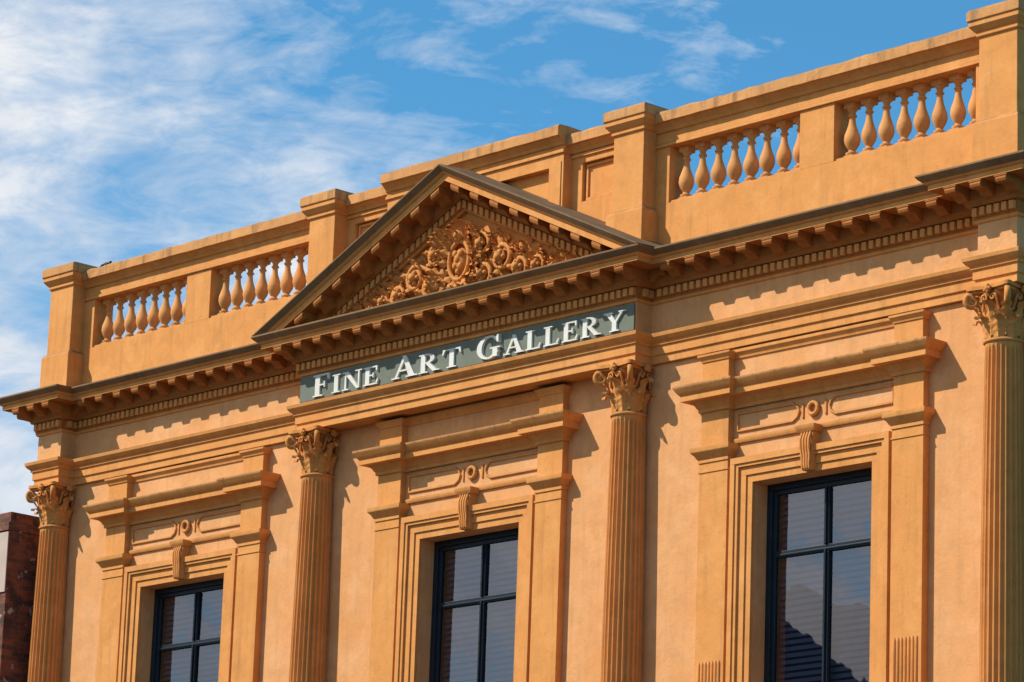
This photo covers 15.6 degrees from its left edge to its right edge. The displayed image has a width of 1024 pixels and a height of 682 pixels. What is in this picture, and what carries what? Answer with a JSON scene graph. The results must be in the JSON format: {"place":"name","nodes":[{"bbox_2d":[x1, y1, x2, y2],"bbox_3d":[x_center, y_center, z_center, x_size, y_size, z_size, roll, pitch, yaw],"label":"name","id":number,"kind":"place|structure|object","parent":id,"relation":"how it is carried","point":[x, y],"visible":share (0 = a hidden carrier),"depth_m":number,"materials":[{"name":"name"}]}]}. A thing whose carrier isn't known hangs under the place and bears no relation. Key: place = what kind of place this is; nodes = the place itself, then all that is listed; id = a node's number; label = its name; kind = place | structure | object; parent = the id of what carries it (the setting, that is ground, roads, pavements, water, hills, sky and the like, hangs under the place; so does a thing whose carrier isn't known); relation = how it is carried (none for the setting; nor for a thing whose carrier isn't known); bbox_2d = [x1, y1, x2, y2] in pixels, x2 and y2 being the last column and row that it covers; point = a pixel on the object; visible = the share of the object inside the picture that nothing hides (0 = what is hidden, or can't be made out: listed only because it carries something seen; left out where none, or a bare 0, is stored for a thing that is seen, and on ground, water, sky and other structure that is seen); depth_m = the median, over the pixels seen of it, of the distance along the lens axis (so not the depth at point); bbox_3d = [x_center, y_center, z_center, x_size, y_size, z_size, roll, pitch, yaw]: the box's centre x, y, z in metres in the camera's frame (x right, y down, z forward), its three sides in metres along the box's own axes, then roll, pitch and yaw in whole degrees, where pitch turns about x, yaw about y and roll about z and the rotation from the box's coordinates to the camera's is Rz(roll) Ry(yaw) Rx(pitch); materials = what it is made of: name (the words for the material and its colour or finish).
{"place":"outdoors","nodes":[
{"label":"outdoors","id":0,"kind":"place"},
{"bbox_2d":[0,0,1005,516],"label":"sky","id":1,"kind":"structure","parent":0,"point":[129,129],"materials":[{"name":"blue"}]},
{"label":"pavement","id":2,"kind":"structure","parent":0,"visible":0},
{"bbox_2d":[0,530,38,681],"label":"brick walls","id":3,"kind":"structure","parent":2,"relation":"on","point":[16,605],"depth_m":61.22,"materials":[{"name":"brown brick"}]},
{"bbox_2d":[0,531,8,591],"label":"rendered front","id":4,"kind":"object","parent":3,"relation":"attached to","point":[4,539],"visible":1,"depth_m":61.28,"materials":[{"name":"white paint"}]},
{"bbox_2d":[0,512,39,535],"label":"parapet cap","id":5,"kind":"object","parent":3,"relation":"on","point":[20,522],"visible":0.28,"depth_m":61.54,"materials":[{"name":"red brick"}]},
{"label":"ground","id":6,"kind":"structure","parent":0,"visible":0},
{"bbox_2d":[61,298,1023,681],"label":"walls","id":7,"kind":"structure","parent":6,"relation":"on","point":[955,456],"depth_m":51.82,"materials":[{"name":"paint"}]},
{"bbox_2d":[28,524,69,681],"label":"column shaft","id":8,"kind":"object","parent":7,"relation":"on","point":[45,656],"visible":1,"depth_m":60.72,"materials":[{"name":"stone"}]},
{"bbox_2d":[26,481,76,526],"bbox_3d":[-7.478,2.728,61.311,0.912,0.694,0.912,14,-19,-41],"label":"column capital","id":9,"kind":"object","parent":8,"relation":"on","point":[55,498],"visible":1,"depth_m":61.10,"materials":[{"name":"stone"}]},
{"bbox_2d":[83,446,280,681],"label":"window surround","id":10,"kind":"object","parent":7,"relation":"attached to","point":[121,511],"visible":1,"depth_m":58.57,"materials":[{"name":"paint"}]},
{"bbox_2d":[150,578,223,681],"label":"window frame","id":11,"kind":"object","parent":7,"relation":"attached to","point":[197,590],"visible":0.65,"depth_m":58.92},
{"bbox_2d":[162,589,222,681],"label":"window blind","id":12,"kind":"object","parent":11,"relation":"attached to","point":[190,636],"depth_m":58.91,"materials":[{"name":"grey plastic"}]},
{"bbox_2d":[289,472,334,681],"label":"column shaft","id":13,"kind":"object","parent":7,"relation":"on","point":[308,650],"visible":1,"depth_m":55.87,"materials":[{"name":"stone"}]},
{"bbox_2d":[285,425,341,474],"bbox_3d":[-2.922,1.711,56.532,0.912,0.694,0.912,14,-19,-41],"label":"column capital","id":14,"kind":"object","parent":13,"relation":"on","point":[316,446],"visible":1,"depth_m":56.32,"materials":[{"name":"stone"}]},
{"bbox_2d":[352,384,583,681],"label":"window surround","id":15,"kind":"object","parent":7,"relation":"attached to","point":[396,456],"visible":1,"depth_m":53.78,"materials":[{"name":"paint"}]},
{"bbox_2d":[429,528,518,681],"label":"window frame","id":16,"kind":"object","parent":7,"relation":"attached to","point":[441,548],"visible":0.77,"depth_m":54.17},
{"bbox_2d":[442,540,517,681],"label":"window blind","id":17,"kind":"object","parent":16,"relation":"attached to","point":[477,616],"depth_m":54.00,"materials":[{"name":"grey plastic"}]},
{"bbox_2d":[0,150,1023,485],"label":"entablature","id":18,"kind":"structure","parent":7,"relation":"attached to","point":[942,268],"depth_m":52.15,"materials":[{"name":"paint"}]},
{"bbox_2d":[294,183,612,325],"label":"pediment modillions","id":19,"kind":"object","parent":18,"relation":"on","point":[384,251],"visible":0.9,"depth_m":54.99,"materials":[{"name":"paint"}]},
{"bbox_2d":[252,164,661,335],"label":"raking cornice","id":20,"kind":"structure","parent":18,"relation":"on","point":[405,206],"depth_m":54.95,"materials":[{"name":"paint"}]},
{"bbox_2d":[300,303,635,402],"bbox_3d":[-0.782,0.202,54.225,0.087,0.385,7.200,14,-19,-41],"label":"gallery sign","id":21,"kind":"object","parent":18,"relation":"on","point":[574,329],"visible":1,"depth_m":54.05,"materials":[{"name":"green paint"}]},
{"bbox_2d":[362,212,575,308],"bbox_3d":[-0.553,-1.323,54.768,0.300,1.620,7.380,14,-19,-41],"label":"tympanum","id":22,"kind":"object","parent":18,"relation":"on","point":[485,224],"visible":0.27,"depth_m":54.35,"materials":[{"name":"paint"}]},
{"bbox_2d":[349,219,580,311],"bbox_3d":[-0.738,-1.135,54.532,0.478,1.288,5.310,14,-19,-41],"label":"tympanum relief","id":23,"kind":"object","parent":22,"relation":"attached to","point":[441,241],"visible":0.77,"depth_m":54.49},
{"bbox_2d":[11,173,1021,421],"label":"cornice modillions","id":24,"kind":"object","parent":18,"relation":"on","point":[941,207],"visible":0.88,"depth_m":52.91,"materials":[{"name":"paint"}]},
{"bbox_2d":[34,199,1015,432],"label":"cornice dentils","id":25,"kind":"object","parent":18,"relation":"attached to","point":[801,260],"visible":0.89,"depth_m":52.84,"materials":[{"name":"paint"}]},
{"bbox_2d":[82,27,978,383],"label":"attic parapet","id":26,"kind":"structure","parent":7,"relation":"on","point":[564,165],"depth_m":52.28,"materials":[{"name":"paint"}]},
{"bbox_2d":[100,69,975,343],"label":"balusters","id":27,"kind":"object","parent":26,"relation":"on","point":[175,312],"visible":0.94,"depth_m":51.61,"materials":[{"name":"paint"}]},
{"bbox_2d":[40,0,1023,387],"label":"parapet piers","id":28,"kind":"structure","parent":7,"relation":"on","point":[998,124],"depth_m":52.33,"materials":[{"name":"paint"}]},
{"bbox_2d":[600,411,647,681],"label":"column shaft","id":29,"kind":"object","parent":7,"relation":"on","point":[622,634],"visible":1,"depth_m":51.01,"materials":[{"name":"stone"}]},
{"bbox_2d":[593,359,656,413],"bbox_3d":[1.633,0.694,51.754,0.912,0.694,0.912,14,-19,-41],"label":"column capital","id":30,"kind":"object","parent":29,"relation":"on","point":[629,380],"visible":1,"depth_m":51.54,"materials":[{"name":"stone"}]},
{"bbox_2d":[672,309,946,681],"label":"window surround","id":31,"kind":"object","parent":7,"relation":"attached to","point":[897,456],"visible":1,"depth_m":48.98,"materials":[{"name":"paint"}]},
{"bbox_2d":[764,468,871,681],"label":"window frame","id":32,"kind":"object","parent":7,"relation":"attached to","point":[775,492],"visible":0.81,"depth_m":49.34,"materials":[{"name":"black metal"}]},
{"bbox_2d":[778,481,871,681],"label":"window blind","id":33,"kind":"object","parent":32,"relation":"attached to","point":[838,629],"depth_m":49.11,"materials":[{"name":"grey plastic"}]},
{"bbox_2d":[788,481,871,681],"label":"room back","id":34,"kind":"object","parent":7,"relation":"attached to","point":[833,580],"visible":0.33,"depth_m":49.44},
{"bbox_2d":[979,336,1023,681],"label":"column shaft","id":35,"kind":"object","parent":7,"relation":"on","point":[1001,649],"visible":1,"depth_m":46.16,"materials":[{"name":"stone"}]},
{"bbox_2d":[963,279,1023,339],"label":"column capital","id":36,"kind":"object","parent":35,"relation":"on","point":[1000,305],"visible":0.98,"depth_m":46.76,"materials":[{"name":"stone"}]}
]}

